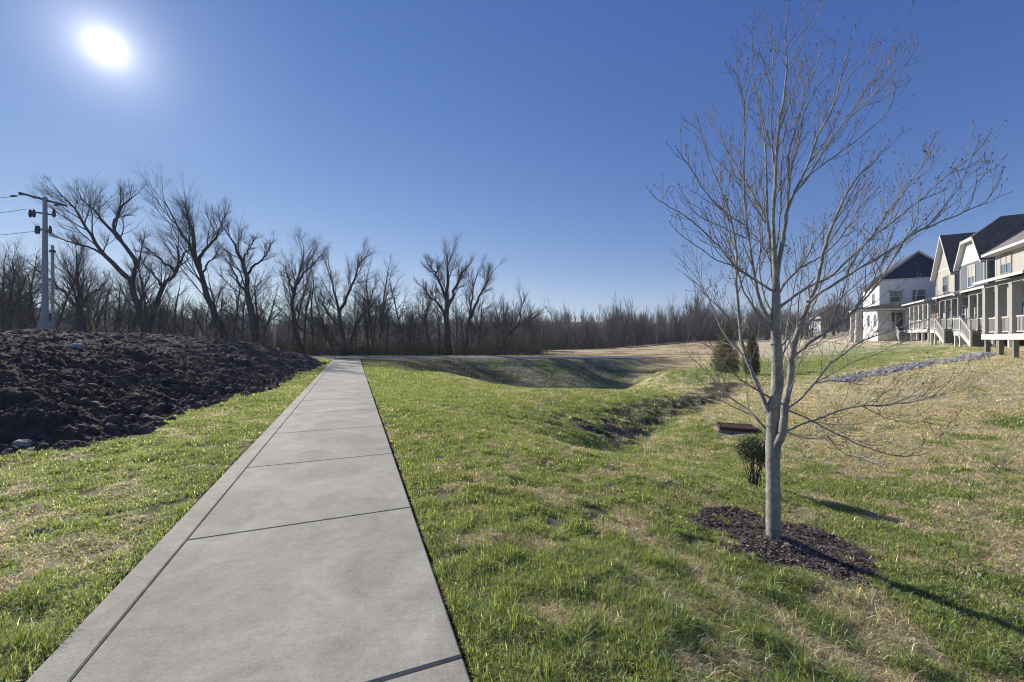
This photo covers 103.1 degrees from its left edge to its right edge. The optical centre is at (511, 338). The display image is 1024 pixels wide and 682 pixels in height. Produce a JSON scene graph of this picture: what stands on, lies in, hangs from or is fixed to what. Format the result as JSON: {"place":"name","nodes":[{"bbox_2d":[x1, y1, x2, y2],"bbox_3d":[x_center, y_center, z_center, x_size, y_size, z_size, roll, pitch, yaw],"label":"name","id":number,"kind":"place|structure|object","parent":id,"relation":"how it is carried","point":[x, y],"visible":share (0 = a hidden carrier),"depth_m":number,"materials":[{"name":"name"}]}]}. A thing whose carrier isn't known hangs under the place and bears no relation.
{"place":"outdoors","nodes":[
{"label":"outdoors","id":0,"kind":"place"},
{"bbox_2d":[26,359,470,681],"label":"sidewalk","id":1,"kind":"structure","parent":0,"point":[289,547],"depth_m":2.51,"materials":[{"name":"concrete"}]},
{"bbox_2d":[311,355,662,358],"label":"road","id":2,"kind":"structure","parent":0,"point":[500,357],"depth_m":32.74,"materials":[{"name":"grey asphalt"}]},
{"bbox_2d":[0,319,1023,681],"bbox_3d":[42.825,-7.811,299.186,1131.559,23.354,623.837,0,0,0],"label":"ground","id":3,"kind":"structure","parent":0,"point":[680,363],"depth_m":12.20,"materials":[{"name":"plant"}]},
{"bbox_2d":[0,233,41,330],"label":"bare tree","id":4,"kind":"object","parent":3,"relation":"on","point":[7,316],"visible":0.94,"depth_m":34.86,"materials":[{"name":"brown plant"}]},
{"bbox_2d":[0,237,50,330],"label":"bare tree","id":5,"kind":"object","parent":3,"relation":"on","point":[18,280],"visible":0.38,"depth_m":41.14,"materials":[{"name":"brown plant"}]},
{"bbox_2d":[13,288,40,328],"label":"bare tree","id":6,"kind":"object","parent":3,"relation":"on","point":[26,314],"visible":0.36,"depth_m":39.99,"materials":[{"name":"brown plant"}]},
{"bbox_2d":[0,272,58,329],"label":"bare tree","id":7,"kind":"object","parent":3,"relation":"on","point":[18,322],"visible":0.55,"depth_m":36.43,"materials":[{"name":"brown plant"}]},
{"bbox_2d":[0,256,59,328],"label":"bare tree","id":8,"kind":"object","parent":3,"relation":"on","point":[34,318],"visible":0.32,"depth_m":39.72,"materials":[{"name":"brown plant"}]},
{"bbox_2d":[0,242,69,328],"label":"bare tree","id":9,"kind":"object","parent":3,"relation":"on","point":[29,319],"visible":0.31,"depth_m":41.93,"materials":[{"name":"brown plant"}]},
{"bbox_2d":[10,192,66,329],"bbox_3d":[-30.400,-4.581,26.030,3.379,9.497,0.504,0,0,-5],"label":"utility pole","id":10,"kind":"object","parent":3,"relation":"on","point":[44,323],"visible":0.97,"depth_m":25.93,"materials":[{"name":"metal"}]},
{"bbox_2d":[27,254,101,329],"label":"bare tree","id":11,"kind":"object","parent":3,"relation":"on","point":[61,313],"visible":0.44,"depth_m":40.31,"materials":[{"name":"brown plant"}]},
{"bbox_2d":[24,248,112,325],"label":"bare tree","id":12,"kind":"object","parent":3,"relation":"on","point":[83,290],"visible":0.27,"depth_m":54.99,"materials":[{"name":"brown plant"}]},
{"bbox_2d":[18,225,120,331],"bbox_3d":[-38.992,-4.148,35.996,7.097,12.028,4.496,0,0,-11],"label":"bare tree","id":13,"kind":"object","parent":3,"relation":"on","point":[77,305],"visible":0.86,"depth_m":35.74,"materials":[{"name":"brown plant"}]},
{"bbox_2d":[49,284,99,331],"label":"bare tree","id":14,"kind":"object","parent":3,"relation":"on","point":[72,328],"visible":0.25,"depth_m":41.60,"materials":[{"name":"brown plant"}]},
{"bbox_2d":[32,249,117,330],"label":"bare tree","id":15,"kind":"object","parent":3,"relation":"on","point":[85,325],"visible":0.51,"depth_m":39.61,"materials":[{"name":"brown plant"}]},
{"bbox_2d":[55,257,120,330],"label":"bare tree","id":16,"kind":"object","parent":3,"relation":"on","point":[83,312],"visible":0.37,"depth_m":41.56,"materials":[{"name":"brown plant"}]},
{"bbox_2d":[23,170,153,333],"bbox_3d":[-34.979,-6.433,33.572,9.848,16.628,7.202,0,0,39],"label":"bare tree","id":17,"kind":"object","parent":3,"relation":"on","point":[142,322],"visible":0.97,"depth_m":32.82,"materials":[{"name":"brown plant"}]},
{"bbox_2d":[59,276,121,327],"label":"bare tree","id":18,"kind":"object","parent":3,"relation":"on","point":[93,310],"visible":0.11,"depth_m":58.38,"materials":[{"name":"brown plant"}]},
{"bbox_2d":[59,270,131,330],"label":"bare tree","id":19,"kind":"object","parent":3,"relation":"on","point":[98,321],"visible":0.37,"depth_m":43.20,"materials":[{"name":"brown plant"}]},
{"bbox_2d":[73,282,128,331],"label":"bare tree","id":20,"kind":"object","parent":3,"relation":"on","point":[105,311],"visible":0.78,"depth_m":40.87,"materials":[{"name":"brown plant"}]},
{"bbox_2d":[90,263,151,332],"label":"bare tree","id":21,"kind":"object","parent":3,"relation":"on","point":[123,308],"visible":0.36,"depth_m":44.00,"materials":[{"name":"brown plant"}]},
{"bbox_2d":[87,258,156,332],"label":"bare tree","id":22,"kind":"object","parent":3,"relation":"on","point":[135,318],"visible":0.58,"depth_m":40.36,"materials":[{"name":"brown plant"}]},
{"bbox_2d":[92,278,165,333],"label":"bare tree","id":23,"kind":"object","parent":3,"relation":"on","point":[129,317],"visible":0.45,"depth_m":41.73,"materials":[{"name":"brown plant"}]},
{"bbox_2d":[100,259,175,316],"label":"bare tree","id":24,"kind":"object","parent":3,"relation":"on","point":[136,290],"visible":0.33,"depth_m":44.40,"materials":[{"name":"brown plant"}]},
{"bbox_2d":[109,237,172,320],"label":"bare tree","id":25,"kind":"object","parent":3,"relation":"on","point":[145,302],"visible":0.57,"depth_m":40.66,"materials":[{"name":"brown plant"}]},
{"bbox_2d":[0,335,286,447],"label":"dry stalks","id":26,"kind":"object","parent":3,"relation":"on","point":[115,378],"visible":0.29,"depth_m":9.99,"materials":[{"name":"brown plant"}]},
{"bbox_2d":[0,328,319,445],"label":"soil mound","id":27,"kind":"object","parent":3,"relation":"on","point":[41,357],"visible":0.54,"depth_m":9.61,"materials":[{"name":"brown soil"}]},
{"bbox_2d":[11,439,34,448],"bbox_3d":[-6.725,1.458,5.583,0.268,0.161,0.217,0,0,0],"label":"stone","id":28,"kind":"object","parent":27,"relation":"on","point":[27,443],"visible":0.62,"depth_m":5.54,"materials":[{"name":"grey stone"}]},
{"bbox_2d":[49,245,55,320],"bbox_3d":[-30.102,-2.955,26.575,0.250,6.340,0.270,0,0,0],"label":"conduit pole","id":29,"kind":"object","parent":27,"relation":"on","point":[51,314],"visible":0.67,"depth_m":26.55,"materials":[{"name":"metal"}]},
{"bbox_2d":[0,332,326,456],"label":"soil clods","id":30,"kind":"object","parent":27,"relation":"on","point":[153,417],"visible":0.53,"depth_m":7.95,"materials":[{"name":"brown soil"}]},
{"bbox_2d":[110,219,218,333],"bbox_3d":[-28.923,-4.204,33.318,8.354,12.086,5.256,0,0,9],"label":"bare tree","id":31,"kind":"object","parent":3,"relation":"on","point":[154,309],"visible":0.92,"depth_m":33.75,"materials":[{"name":"brown plant"}]},
{"bbox_2d":[141,274,197,333],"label":"bare tree","id":32,"kind":"object","parent":3,"relation":"on","point":[167,314],"visible":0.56,"depth_m":43.61,"materials":[{"name":"brown plant"}]},
{"bbox_2d":[139,272,202,333],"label":"bare tree","id":33,"kind":"object","parent":3,"relation":"on","point":[178,295],"visible":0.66,"depth_m":44.00,"materials":[{"name":"brown plant"}]},
{"bbox_2d":[149,296,200,334],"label":"bare tree","id":34,"kind":"object","parent":3,"relation":"on","point":[173,323],"visible":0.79,"depth_m":39.68,"materials":[{"name":"brown plant"}]},
{"bbox_2d":[120,152,233,339],"bbox_3d":[-28.480,-7.182,34.692,8.119,18.048,9.207,0,0,-34],"label":"bare tree","id":35,"kind":"object","parent":3,"relation":"on","point":[219,324],"visible":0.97,"depth_m":35.30,"materials":[{"name":"brown plant"}]},
{"bbox_2d":[184,299,207,336],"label":"bare tree","id":36,"kind":"object","parent":3,"relation":"on","point":[194,327],"visible":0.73,"depth_m":43.66,"materials":[{"name":"brown plant"}]},
{"bbox_2d":[178,273,226,336],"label":"bare tree","id":37,"kind":"object","parent":3,"relation":"on","point":[209,308],"visible":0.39,"depth_m":54.69,"materials":[{"name":"brown plant"}]},
{"bbox_2d":[179,300,238,337],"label":"bare tree","id":38,"kind":"object","parent":3,"relation":"on","point":[228,328],"visible":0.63,"depth_m":42.78,"materials":[{"name":"brown plant"}]},
{"bbox_2d":[174,264,246,337],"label":"bare tree","id":39,"kind":"object","parent":3,"relation":"on","point":[214,302],"visible":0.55,"depth_m":44.39,"materials":[{"name":"brown plant"}]},
{"bbox_2d":[177,301,243,337],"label":"bare tree","id":40,"kind":"object","parent":3,"relation":"on","point":[200,329],"visible":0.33,"depth_m":54.46,"materials":[{"name":"brown plant"}]},
{"bbox_2d":[188,285,240,337],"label":"bare tree","id":41,"kind":"object","parent":3,"relation":"on","point":[212,321],"visible":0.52,"depth_m":44.61,"materials":[{"name":"brown plant"}]},
{"bbox_2d":[196,264,275,338],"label":"bare tree","id":42,"kind":"object","parent":3,"relation":"on","point":[237,307],"visible":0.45,"depth_m":46.29,"materials":[{"name":"brown plant"}]},
{"bbox_2d":[197,206,278,342],"bbox_3d":[-25.183,-5.452,36.780,7.665,14.568,6.422,0,0,0],"label":"bare tree","id":43,"kind":"object","parent":3,"relation":"on","point":[251,314],"visible":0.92,"depth_m":37.48,"materials":[{"name":"brown plant"}]},
{"bbox_2d":[213,272,268,340],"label":"bare tree","id":44,"kind":"object","parent":3,"relation":"on","point":[243,306],"visible":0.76,"depth_m":42.23,"materials":[{"name":"brown plant"}]},
{"bbox_2d":[233,270,283,336],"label":"bare tree","id":45,"kind":"object","parent":3,"relation":"on","point":[258,326],"visible":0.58,"depth_m":41.72,"materials":[{"name":"brown plant"}]},
{"bbox_2d":[233,269,295,341],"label":"bare tree","id":46,"kind":"object","parent":3,"relation":"on","point":[267,307],"visible":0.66,"depth_m":43.64,"materials":[{"name":"brown plant"}]},
{"bbox_2d":[0,313,564,355],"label":"undergrowth","id":47,"kind":"object","parent":3,"relation":"on","point":[320,349],"visible":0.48,"depth_m":40.97,"materials":[{"name":"brown plant"}]},
{"bbox_2d":[257,254,324,342],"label":"bare tree","id":48,"kind":"object","parent":3,"relation":"on","point":[290,298],"visible":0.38,"depth_m":44.03,"materials":[{"name":"brown plant"}]},
{"bbox_2d":[267,225,332,353],"bbox_3d":[-20.821,-4.706,39.917,7.158,13.414,5.038,0,0,0],"label":"bare tree","id":49,"kind":"object","parent":3,"relation":"on","point":[290,277],"visible":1,"depth_m":39.80,"materials":[{"name":"brown plant"}]},
{"bbox_2d":[269,269,331,346],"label":"bare tree","id":50,"kind":"object","parent":3,"relation":"on","point":[305,329],"visible":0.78,"depth_m":41.47,"materials":[{"name":"brown plant"}]},
{"bbox_2d":[260,262,347,355],"bbox_3d":[-21.081,-3.228,40.961,9.202,11.074,7.105,0,0,-13],"label":"bare tree","id":51,"kind":"object","parent":3,"relation":"on","point":[307,318],"visible":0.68,"depth_m":41.40,"materials":[{"name":"brown plant"}]},
{"bbox_2d":[270,280,345,355],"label":"bare tree","id":52,"kind":"object","parent":3,"relation":"on","point":[314,315],"visible":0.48,"depth_m":44.79,"materials":[{"name":"brown plant"}]},
{"bbox_2d":[313,300,349,355],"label":"bare tree","id":53,"kind":"object","parent":3,"relation":"on","point":[324,327],"visible":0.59,"depth_m":45.00,"materials":[{"name":"brown plant"}]},
{"bbox_2d":[303,237,383,355],"bbox_3d":[-17.781,-4.553,42.782,8.801,13.335,6.085,0,0,-30],"label":"bare tree","id":54,"kind":"object","parent":3,"relation":"on","point":[339,310],"visible":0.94,"depth_m":42.08,"materials":[{"name":"brown plant"}]},
{"bbox_2d":[314,292,381,347],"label":"bare tree","id":55,"kind":"object","parent":3,"relation":"on","point":[348,324],"visible":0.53,"depth_m":44.12,"materials":[{"name":"brown plant"}]},
{"bbox_2d":[330,287,369,351],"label":"bare tree","id":56,"kind":"object","parent":3,"relation":"on","point":[354,316],"visible":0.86,"depth_m":41.64,"materials":[{"name":"brown plant"}]},
{"bbox_2d":[352,284,390,355],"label":"bare tree","id":57,"kind":"object","parent":3,"relation":"on","point":[366,325],"visible":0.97,"depth_m":39.68,"materials":[{"name":"brown plant"}]},
{"bbox_2d":[344,252,403,354],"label":"bare tree","id":58,"kind":"object","parent":3,"relation":"on","point":[379,301],"visible":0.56,"depth_m":47.14,"materials":[{"name":"brown plant"}]},
{"bbox_2d":[354,285,395,348],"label":"bare tree","id":59,"kind":"object","parent":3,"relation":"on","point":[371,316],"visible":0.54,"depth_m":42.75,"materials":[{"name":"brown plant"}]},
{"bbox_2d":[370,297,407,354],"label":"bare tree","id":60,"kind":"object","parent":3,"relation":"on","point":[387,313],"visible":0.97,"depth_m":40.34,"materials":[{"name":"brown plant"}]},
{"bbox_2d":[378,297,405,348],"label":"bare tree","id":61,"kind":"object","parent":3,"relation":"on","point":[386,333],"visible":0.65,"depth_m":45.50,"materials":[{"name":"brown plant"}]},
{"bbox_2d":[377,267,415,334],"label":"bare tree","id":62,"kind":"object","parent":3,"relation":"on","point":[396,298],"visible":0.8,"depth_m":47.87,"materials":[{"name":"brown plant"}]},
{"bbox_2d":[389,306,412,349],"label":"bare tree","id":63,"kind":"object","parent":3,"relation":"on","point":[399,324],"visible":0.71,"depth_m":46.43,"materials":[{"name":"brown plant"}]},
{"bbox_2d":[401,301,429,353],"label":"bare tree","id":64,"kind":"object","parent":3,"relation":"on","point":[412,325],"visible":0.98,"depth_m":42.17,"materials":[{"name":"brown plant"}]},
{"bbox_2d":[392,283,444,355],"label":"bare tree","id":65,"kind":"object","parent":3,"relation":"on","point":[418,332],"visible":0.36,"depth_m":71.82,"materials":[{"name":"brown plant"}]},
{"bbox_2d":[404,289,441,355],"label":"bare tree","id":66,"kind":"object","parent":3,"relation":"on","point":[425,320],"visible":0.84,"depth_m":42.94,"materials":[{"name":"brown plant"}]},
{"bbox_2d":[408,277,445,354],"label":"bare tree","id":67,"kind":"object","parent":3,"relation":"on","point":[428,308],"visible":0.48,"depth_m":49.13,"materials":[{"name":"brown plant"}]},
{"bbox_2d":[0,281,864,355],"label":"woodland","id":68,"kind":"object","parent":3,"relation":"on","point":[699,318],"visible":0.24,"depth_m":83.59,"materials":[{"name":"brown plant"}]},
{"bbox_2d":[8,294,862,337],"bbox_3d":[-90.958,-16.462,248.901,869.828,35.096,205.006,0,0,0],"label":"hill woodland","id":69,"kind":"object","parent":3,"relation":"on","point":[592,318],"visible":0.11,"depth_m":215.07,"materials":[{"name":"brown plant"}]},
{"bbox_2d":[423,297,452,354],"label":"bare tree","id":70,"kind":"object","parent":3,"relation":"on","point":[432,309],"visible":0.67,"depth_m":43.35,"materials":[{"name":"brown plant"}]},
{"bbox_2d":[412,232,474,355],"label":"bare tree","id":71,"kind":"object","parent":3,"relation":"on","point":[447,301],"visible":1,"depth_m":40.77,"materials":[{"name":"brown plant"}]},
{"bbox_2d":[441,286,466,348],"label":"bare tree","id":72,"kind":"object","parent":3,"relation":"on","point":[456,318],"visible":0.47,"depth_m":49.32,"materials":[{"name":"brown plant"}]},
{"bbox_2d":[442,303,475,354],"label":"bare tree","id":73,"kind":"object","parent":3,"relation":"on","point":[459,326],"visible":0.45,"depth_m":71.48,"materials":[{"name":"brown plant"}]},
{"bbox_2d":[449,291,489,348],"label":"bare tree","id":74,"kind":"object","parent":3,"relation":"on","point":[470,324],"visible":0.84,"depth_m":44.30,"materials":[{"name":"brown plant"}]},
{"bbox_2d":[463,302,494,348],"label":"bare tree","id":75,"kind":"object","parent":3,"relation":"on","point":[484,332],"visible":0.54,"depth_m":47.50,"materials":[{"name":"brown plant"}]},
{"bbox_2d":[459,290,499,344],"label":"bare tree","id":76,"kind":"object","parent":3,"relation":"on","point":[490,306],"visible":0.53,"depth_m":48.52,"materials":[{"name":"brown plant"}]},
{"bbox_2d":[460,252,506,352],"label":"bare tree","id":77,"kind":"object","parent":3,"relation":"on","point":[471,313],"visible":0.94,"depth_m":41.94,"materials":[{"name":"brown plant"}]},
{"bbox_2d":[480,302,516,347],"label":"bare tree","id":78,"kind":"object","parent":3,"relation":"on","point":[497,321],"visible":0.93,"depth_m":46.68,"materials":[{"name":"brown plant"}]},
{"bbox_2d":[485,291,518,348],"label":"bare tree","id":79,"kind":"object","parent":3,"relation":"on","point":[498,315],"visible":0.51,"depth_m":63.89,"materials":[{"name":"brown plant"}]},
{"bbox_2d":[493,298,524,350],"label":"bare tree","id":80,"kind":"object","parent":3,"relation":"on","point":[502,314],"visible":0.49,"depth_m":48.79,"materials":[{"name":"brown plant"}]},
{"bbox_2d":[502,274,548,354],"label":"bare tree","id":81,"kind":"object","parent":3,"relation":"on","point":[520,314],"visible":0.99,"depth_m":42.84,"materials":[{"name":"brown plant"}]},
{"bbox_2d":[521,300,544,346],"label":"bare tree","id":82,"kind":"object","parent":3,"relation":"on","point":[530,326],"visible":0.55,"depth_m":51.02,"materials":[{"name":"brown plant"}]},
{"bbox_2d":[546,308,564,348],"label":"bare tree","id":83,"kind":"object","parent":3,"relation":"on","point":[557,329],"visible":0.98,"depth_m":63.91,"materials":[{"name":"brown plant"}]},
{"bbox_2d":[575,308,602,349],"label":"bare tree","id":84,"kind":"object","parent":3,"relation":"on","point":[587,328],"visible":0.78,"depth_m":71.40,"materials":[{"name":"brown plant"}]},
{"bbox_2d":[592,303,607,346],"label":"bare tree","id":85,"kind":"object","parent":3,"relation":"on","point":[597,326],"visible":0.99,"depth_m":69.88,"materials":[{"name":"brown plant"}]},
{"bbox_2d":[497,321,765,351],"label":"undergrowth","id":86,"kind":"object","parent":3,"relation":"on","point":[612,343],"visible":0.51,"depth_m":73.63,"materials":[{"name":"brown plant"}]},
{"bbox_2d":[711,326,741,372],"bbox_3d":[12.949,0.765,24.523,1.778,3.140,1.826,0,0,0],"label":"cedar shrub","id":87,"kind":"object","parent":3,"relation":"on","point":[724,351],"visible":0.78,"depth_m":24.31,"materials":[{"name":"green plant"}]},
{"bbox_2d":[715,422,757,434],"bbox_3d":[5.788,2.463,10.500,1.042,0.454,0.840,0,0,20],"label":"storm drain","id":88,"kind":"object","parent":3,"relation":"on","point":[722,428],"visible":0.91,"depth_m":10.29,"materials":[{"name":"metal"}]},
{"bbox_2d":[732,433,765,486],"bbox_3d":[3.448,1.747,5.813,0.502,0.800,0.485,0,0,44],"label":"pruned shrub","id":89,"kind":"object","parent":3,"relation":"on","point":[750,449],"visible":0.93,"depth_m":5.77,"materials":[{"name":"green plant"}]},
{"bbox_2d":[741,333,760,374],"bbox_3d":[15.056,1.021,25.556,1.137,2.891,1.213,0,0,43],"label":"cedar shrub","id":90,"kind":"object","parent":3,"relation":"on","point":[755,362],"visible":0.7,"depth_m":25.33,"materials":[{"name":"green plant"}]},
{"bbox_2d":[688,504,882,586],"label":"mulch","id":91,"kind":"object","parent":3,"relation":"on","point":[811,564],"visible":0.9,"depth_m":3.77,"materials":[{"name":"shredded bark mulch"},{"name":"wood chips"}]},
{"bbox_2d":[646,0,1009,545],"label":"young tree","id":92,"kind":"object","parent":3,"relation":"on","point":[776,410],"visible":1,"depth_m":3.83,"materials":[{"name":"grey wood"}]},
{"bbox_2d":[810,304,849,332],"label":"detached house","id":93,"kind":"structure","parent":3,"relation":"on","point":[819,328],"depth_m":105.89,"materials":[{"name":"white"}]},
{"bbox_2d":[849,250,936,343],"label":"detached house","id":94,"kind":"structure","parent":3,"relation":"on","point":[909,267],"depth_m":49.02,"materials":[{"name":"white"}]},
{"bbox_2d":[889,290,902,302],"bbox_3d":[46.573,-5.150,49.249,1.230,1.480,0.085,0,0,31],"label":"window","id":95,"kind":"structure","parent":94,"relation":"in","point":[895,297],"depth_m":49.26,"materials":[{"name":"grey glass"}]},
{"bbox_2d":[892,312,902,329],"bbox_3d":[46.664,-2.100,49.211,0.950,2.200,0.045,0,0,31],"label":"door","id":96,"kind":"structure","parent":94,"relation":"in","point":[900,322],"depth_m":49.13,"materials":[{"name":"paint"}]},
{"bbox_2d":[912,289,925,301],"bbox_3d":[48.284,-5.150,48.213,1.230,1.480,0.085,0,0,31],"label":"window","id":97,"kind":"structure","parent":94,"relation":"in","point":[919,296],"depth_m":48.23,"materials":[{"name":"grey glass"}]},
{"bbox_2d":[826,352,995,382],"bbox_3d":[21.623,1.358,21.151,16.556,1.157,1.932,0,0,-26],"label":"riprap","id":98,"kind":"object","parent":3,"relation":"on","point":[907,366],"visible":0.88,"depth_m":19.84,"materials":[{"name":"grey stone"}]},
{"bbox_2d":[901,232,975,341],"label":"town house","id":99,"kind":"structure","parent":3,"relation":"on","point":[945,276],"depth_m":41.26,"materials":[{"name":"beige wood"}]},
{"bbox_2d":[930,214,1023,344],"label":"town house","id":100,"kind":"structure","parent":3,"relation":"on","point":[971,265],"depth_m":35.06,"materials":[{"name":"cream siding"},{"name":"blue grey siding"},{"name":"dark shingle"}]},
{"bbox_2d":[967,264,975,287],"bbox_3d":[40.675,-5.550,35.962,0.085,1.980,1.480,0,0,31],"label":"window","id":101,"kind":"structure","parent":100,"relation":"in","point":[971,270],"depth_m":35.94,"materials":[{"name":"white glass"}]},
{"bbox_2d":[953,230,1023,347],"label":"town house","id":102,"kind":"structure","parent":3,"relation":"on","point":[1009,255],"depth_m":30.35,"materials":[{"name":"beige wood"}]},
{"bbox_2d":[1000,252,1011,274],"bbox_3d":[37.656,-5.725,30.979,0.085,1.530,1.630,0,0,31],"label":"window","id":103,"kind":"structure","parent":102,"relation":"in","point":[1006,259],"depth_m":30.93,"materials":[{"name":"white glass"}]},
{"bbox_2d":[973,269,1023,357],"bbox_3d":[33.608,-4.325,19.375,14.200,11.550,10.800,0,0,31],"label":"porch","id":104,"kind":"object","parent":3,"relation":"on","point":[1001,326],"depth_m":23.53,"materials":[{"name":"beige wood"}]},
{"bbox_2d":[0,0,1023,323],"label":"sky","id":105,"kind":"structure","parent":0,"point":[537,132],"materials":[{"name":"blue"}]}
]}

